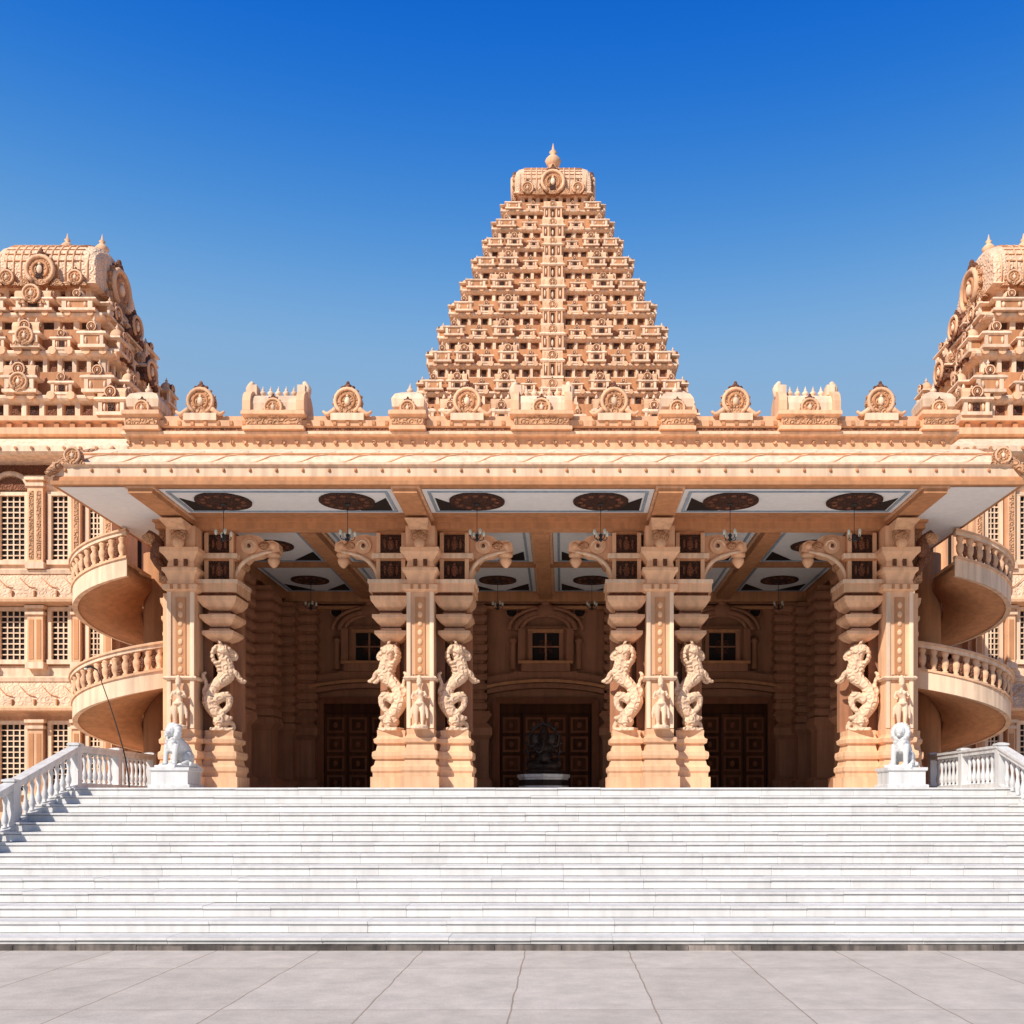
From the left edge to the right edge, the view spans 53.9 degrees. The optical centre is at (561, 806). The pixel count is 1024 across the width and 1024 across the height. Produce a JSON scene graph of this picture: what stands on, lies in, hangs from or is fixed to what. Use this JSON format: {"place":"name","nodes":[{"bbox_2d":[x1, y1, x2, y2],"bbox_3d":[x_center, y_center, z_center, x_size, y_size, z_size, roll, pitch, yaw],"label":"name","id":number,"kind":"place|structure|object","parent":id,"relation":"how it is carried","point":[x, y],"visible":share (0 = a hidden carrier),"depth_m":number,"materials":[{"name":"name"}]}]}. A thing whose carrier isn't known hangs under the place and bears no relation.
{"place":"outdoors","nodes":[
{"label":"outdoors","id":0,"kind":"place"},
{"bbox_2d":[0,416,146,824],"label":"walls","id":1,"kind":"structure","parent":0,"point":[34,445],"depth_m":31.62,"materials":[{"name":"beige stone"}]},
{"bbox_2d":[0,471,150,799],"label":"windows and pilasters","id":2,"kind":"structure","parent":1,"relation":"attached to","point":[39,524],"depth_m":31.84,"materials":[{"name":"beige stone"}]},
{"bbox_2d":[0,233,178,415],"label":"roof tower","id":3,"kind":"structure","parent":1,"relation":"on","point":[73,342],"depth_m":32.49,"materials":[{"name":"beige stone"}]},
{"bbox_2d":[93,383,131,415],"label":"roof parapet","id":4,"kind":"structure","parent":1,"relation":"on","point":[110,400],"depth_m":31.57,"materials":[{"name":"beige stone"}]},
{"bbox_2d":[0,950,1023,1023],"bbox_3d":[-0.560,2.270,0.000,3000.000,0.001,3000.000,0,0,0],"label":"paved ground","id":5,"kind":"structure","parent":0,"point":[512,987],"depth_m":12.61,"materials":[{"name":"stone"}]},
{"bbox_2d":[0,787,1023,950],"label":"marble staircase","id":6,"kind":"structure","parent":5,"relation":"on","point":[514,869],"depth_m":18.80,"materials":[{"name":"white stone"}]},
{"bbox_2d":[0,742,157,834],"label":"stair balustrade","id":7,"kind":"object","parent":6,"relation":"on","point":[72,753],"visible":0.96,"depth_m":23.64,"materials":[{"name":"white stone"}]},
{"bbox_2d":[926,742,1023,803],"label":"stair balustrade","id":8,"kind":"object","parent":6,"relation":"on","point":[1002,754],"visible":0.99,"depth_m":25.05,"materials":[{"name":"white stone"}]},
{"bbox_3d":[-0.560,0.914,30.638,27.401,2.713,13.197,0,0,0],"label":"temple platform","id":9,"kind":"object","parent":5,"relation":"on","visible":0},
{"bbox_2d":[84,666,129,787],"bbox_3d":[-11.757,-2.043,26.116,1.200,3.210,0.239,0,0,-22],"label":"lamp pole","id":10,"kind":"object","parent":9,"relation":"on","point":[86,667],"visible":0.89,"depth_m":26.20,"materials":[{"name":"metal"}]},
{"bbox_2d":[68,528,166,784],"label":"spiral staircase","id":11,"kind":"structure","parent":9,"relation":"on","point":[117,598],"depth_m":27.93,"materials":[{"name":"beige stone"}]},
{"bbox_2d":[147,722,203,787],"bbox_3d":[-9.410,-1.242,24.580,1.001,1.604,1.060,0,0,0],"label":"lion statue","id":12,"kind":"object","parent":9,"relation":"on","point":[180,769],"visible":1,"depth_m":24.28,"materials":[{"name":"white stone"}]},
{"bbox_2d":[142,518,282,787],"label":"column","id":13,"kind":"structure","parent":9,"relation":"on","point":[205,599],"depth_m":26.51,"materials":[{"name":"beige stone"}]},
{"bbox_2d":[169,675,187,728],"bbox_3d":[-9.910,-2.703,25.980,0.432,1.398,0.430,0,0,44],"label":"deity","id":14,"kind":"object","parent":13,"relation":"on","point":[179,706],"visible":0.84,"depth_m":25.92,"materials":[{"name":"beige stone"}]},
{"bbox_2d":[201,640,246,730],"bbox_3d":[-8.991,-3.198,26.744,1.153,2.396,0.495,0,0,-22],"label":"yali","id":15,"kind":"object","parent":13,"relation":"on","point":[213,698],"visible":0.99,"depth_m":26.57,"materials":[{"name":"beige stone"}]},
{"bbox_2d":[335,518,513,787],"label":"column","id":16,"kind":"structure","parent":9,"relation":"on","point":[423,589],"depth_m":26.51,"materials":[{"name":"beige stone"}]},
{"bbox_2d":[368,640,406,730],"bbox_3d":[-4.599,-3.198,26.744,1.153,2.396,0.495,0,0,22],"label":"yali","id":17,"kind":"object","parent":16,"relation":"on","point":[388,656],"visible":0.98,"depth_m":26.56,"materials":[{"name":"beige stone"}]},
{"bbox_2d":[410,675,428,728],"bbox_3d":[-3.680,-2.703,25.980,0.432,1.398,0.430,0,0,44],"label":"deity","id":18,"kind":"object","parent":16,"relation":"on","point":[419,704],"visible":1,"depth_m":25.92,"materials":[{"name":"beige stone"}]},
{"bbox_2d":[437,640,479,730],"bbox_3d":[-2.761,-3.198,26.744,1.153,2.396,0.495,0,0,-22],"label":"yali","id":19,"kind":"object","parent":16,"relation":"on","point":[448,697],"visible":1,"depth_m":26.57,"materials":[{"name":"beige stone"}]},
{"bbox_2d":[242,570,839,787],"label":"wall","id":20,"kind":"structure","parent":9,"relation":"on","point":[289,652],"depth_m":35.00,"materials":[{"name":"beige stone"}]},
{"bbox_2d":[309,600,380,693],"bbox_3d":[-6.760,-5.615,35.301,4.100,3.350,0.601,0,0,0],"label":"niche window","id":21,"kind":"structure","parent":20,"relation":"attached to","point":[360,650],"depth_m":35.25,"materials":[{"name":"beige stone"}]},
{"bbox_2d":[316,697,380,787],"bbox_3d":[-6.761,-2.140,35.490,3.761,3.401,0.222,0,0,0],"label":"door","id":22,"kind":"structure","parent":20,"relation":"attached to","point":[346,744],"depth_m":35.45,"materials":[{"name":"brown wood"}]},
{"bbox_2d":[44,446,1023,590],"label":"canopy eave","id":23,"kind":"object","parent":20,"relation":"on","point":[538,468],"visible":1,"depth_m":23.62,"materials":[{"name":"beige stone"}]},
{"bbox_2d":[120,381,959,448],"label":"roof parapet","id":24,"kind":"structure","parent":23,"relation":"on","point":[812,420],"depth_m":25.60,"materials":[{"name":"beige stone"}]},
{"bbox_2d":[59,486,1016,602],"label":"ceiling","id":25,"kind":"structure","parent":20,"relation":"on","point":[772,558],"depth_m":26.35,"materials":[{"name":"white stone"}]},
{"bbox_2d":[214,503,232,541],"bbox_3d":[-8.310,-6.975,24.700,0.332,0.950,0.332,0,0,15],"label":"hanging lamp","id":26,"kind":"object","parent":25,"relation":"hanging from","point":[222,534],"visible":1,"depth_m":24.68,"materials":[{"name":"metal"}]},
{"bbox_2d":[304,581,316,609],"bbox_3d":[-8.310,-6.975,33.300,0.332,0.950,0.332,0,0,15],"label":"hanging lamp","id":27,"kind":"object","parent":25,"relation":"hanging from","point":[309,604],"visible":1,"depth_m":33.27,"materials":[{"name":"metal"}]},
{"bbox_2d":[339,503,355,541],"bbox_3d":[-5.260,-6.975,24.700,0.332,0.950,0.332,0,0,15],"label":"hanging lamp","id":28,"kind":"object","parent":25,"relation":"hanging from","point":[347,537],"visible":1,"depth_m":24.68,"materials":[{"name":"metal"}]},
{"bbox_2d":[469,503,484,541],"bbox_3d":[-2.080,-6.975,24.700,0.332,0.950,0.332,0,0,15],"label":"hanging lamp","id":29,"kind":"object","parent":25,"relation":"hanging from","point":[476,539],"visible":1,"depth_m":24.67,"materials":[{"name":"metal"}]},
{"bbox_2d":[492,581,503,609],"bbox_3d":[-2.120,-6.975,33.300,0.332,0.950,0.332,0,0,15],"label":"hanging lamp","id":30,"kind":"object","parent":25,"relation":"hanging from","point":[500,603],"visible":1,"depth_m":33.30,"materials":[{"name":"metal"}]},
{"bbox_2d":[586,581,597,609],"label":"hanging lamp","id":31,"kind":"object","parent":25,"relation":"hanging from","point":[588,603],"visible":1,"depth_m":33.27,"materials":[{"name":"metal"}]},
{"bbox_2d":[593,503,607,541],"bbox_3d":[0.960,-6.975,24.700,0.332,0.950,0.332,0,0,15],"label":"hanging lamp","id":32,"kind":"object","parent":25,"relation":"hanging from","point":[600,539],"visible":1,"depth_m":24.68,"materials":[{"name":"metal"}]},
{"bbox_2d":[723,503,736,541],"bbox_3d":[4.140,-6.975,24.700,0.332,0.950,0.332,0,0,15],"label":"hanging lamp","id":33,"kind":"object","parent":25,"relation":"hanging from","point":[730,539],"visible":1,"depth_m":24.66,"materials":[{"name":"metal"}]},
{"bbox_2d":[773,581,783,609],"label":"hanging lamp","id":34,"kind":"object","parent":25,"relation":"hanging from","point":[782,602],"visible":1,"depth_m":33.27,"materials":[{"name":"metal"}]},
{"bbox_2d":[847,503,860,541],"bbox_3d":[7.190,-6.975,24.700,0.332,0.950,0.332,0,0,15],"label":"hanging lamp","id":35,"kind":"object","parent":25,"relation":"hanging from","point":[854,539],"visible":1,"depth_m":24.67,"materials":[{"name":"metal"}]},
{"bbox_2d":[492,697,598,787],"bbox_3d":[-0.560,-2.140,35.490,3.761,3.401,0.222,0,0,0],"label":"door","id":36,"kind":"structure","parent":20,"relation":"attached to","point":[575,720],"depth_m":35.45,"materials":[{"name":"brown wood"}]},
{"bbox_2d":[487,600,603,694],"bbox_3d":[-0.560,-5.615,35.301,4.100,3.350,0.601,0,0,0],"label":"niche window","id":37,"kind":"structure","parent":20,"relation":"attached to","point":[545,657],"depth_m":35.25,"materials":[{"name":"beige stone"}]},
{"bbox_2d":[702,697,774,787],"bbox_3d":[5.640,-2.140,35.490,3.761,3.401,0.221,0,0,0],"label":"door","id":38,"kind":"structure","parent":20,"relation":"attached to","point":[739,746],"depth_m":35.45,"materials":[{"name":"brown wood"}]},
{"bbox_2d":[702,600,781,693],"bbox_3d":[5.640,-5.615,35.301,4.100,3.350,0.601,0,0,0],"label":"niche window","id":39,"kind":"structure","parent":20,"relation":"attached to","point":[726,661],"depth_m":35.25,"materials":[{"name":"beige stone"}]},
{"bbox_2d":[517,720,569,787],"bbox_3d":[-0.560,-1.568,31.200,1.571,2.255,1.571,0,0,-22],"label":"ganesha statue","id":40,"kind":"object","parent":9,"relation":"on","point":[543,770],"visible":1,"depth_m":30.96,"materials":[{"name":"black stone"}]},
{"bbox_2d":[568,518,746,787],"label":"column","id":41,"kind":"structure","parent":9,"relation":"on","point":[657,588],"depth_m":26.51,"materials":[{"name":"beige stone"}]},
{"bbox_2d":[601,640,643,730],"bbox_3d":[1.641,-3.198,26.744,1.153,2.396,0.495,0,0,22],"label":"yali","id":42,"kind":"object","parent":41,"relation":"on","point":[632,697],"visible":1,"depth_m":26.56,"materials":[{"name":"beige stone"}]},
{"bbox_2d":[651,675,669,728],"bbox_3d":[2.560,-2.703,25.980,0.432,1.398,0.430,0,0,-44],"label":"deity","id":43,"kind":"object","parent":41,"relation":"on","point":[660,705],"visible":1,"depth_m":25.92,"materials":[{"name":"beige stone"}]},
{"bbox_2d":[674,640,713,730],"bbox_3d":[3.479,-3.198,26.744,1.153,2.396,0.495,0,0,-22],"label":"yali","id":44,"kind":"object","parent":41,"relation":"on","point":[692,655],"visible":0.98,"depth_m":26.56,"materials":[{"name":"beige stone"}]},
{"bbox_2d":[799,518,938,787],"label":"column","id":45,"kind":"structure","parent":9,"relation":"on","point":[876,599],"depth_m":26.51,"materials":[{"name":"beige stone"}]},
{"bbox_2d":[835,640,879,730],"bbox_3d":[7.871,-3.198,26.744,1.153,2.396,0.495,0,0,22],"label":"yali","id":46,"kind":"object","parent":45,"relation":"on","point":[867,698],"visible":0.99,"depth_m":26.57,"materials":[{"name":"beige stone"}]},
{"bbox_2d":[892,675,910,728],"bbox_3d":[8.790,-2.703,25.980,0.432,1.398,0.430,0,0,44],"label":"deity","id":47,"kind":"object","parent":45,"relation":"on","point":[901,704],"visible":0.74,"depth_m":25.92,"materials":[{"name":"beige stone"}]},
{"bbox_2d":[874,722,928,787],"bbox_3d":[8.303,-1.242,24.579,1.026,1.604,1.074,0,0,0],"label":"lion statue","id":48,"kind":"object","parent":9,"relation":"on","point":[909,772],"visible":1,"depth_m":24.26,"materials":[{"name":"white stone"}]},
{"bbox_2d":[915,528,1014,784],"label":"spiral staircase","id":49,"kind":"structure","parent":9,"relation":"on","point":[970,594],"depth_m":28.00,"materials":[{"name":"beige stone"}]},
{"bbox_2d":[0,0,1023,415],"label":"sky","id":50,"kind":"structure","parent":0,"point":[286,193],"materials":[{"name":"blue"}]},
{"bbox_2d":[416,144,699,415],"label":"temple tower","id":51,"kind":"structure","parent":0,"point":[552,291],"depth_m":61.96,"materials":[{"name":"beige stone"}]},
{"bbox_2d":[913,416,1023,784],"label":"walls","id":52,"kind":"structure","parent":0,"point":[987,432],"depth_m":31.62,"materials":[{"name":"beige stone"}]},
{"bbox_2d":[914,233,1023,415],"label":"roof tower","id":53,"kind":"structure","parent":52,"relation":"on","point":[982,346],"depth_m":32.78,"materials":[{"name":"beige stone"}]},
{"bbox_2d":[953,383,993,419],"bbox_3d":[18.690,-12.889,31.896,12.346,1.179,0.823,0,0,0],"label":"shrine","id":54,"kind":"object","parent":52,"relation":"on","point":[975,400],"depth_m":31.57,"materials":[{"name":"beige stone"}]},
{"bbox_2d":[931,492,1023,784],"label":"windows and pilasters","id":55,"kind":"structure","parent":52,"relation":"attached to","point":[989,523],"depth_m":31.84,"materials":[{"name":"beige stone"}]}
]}

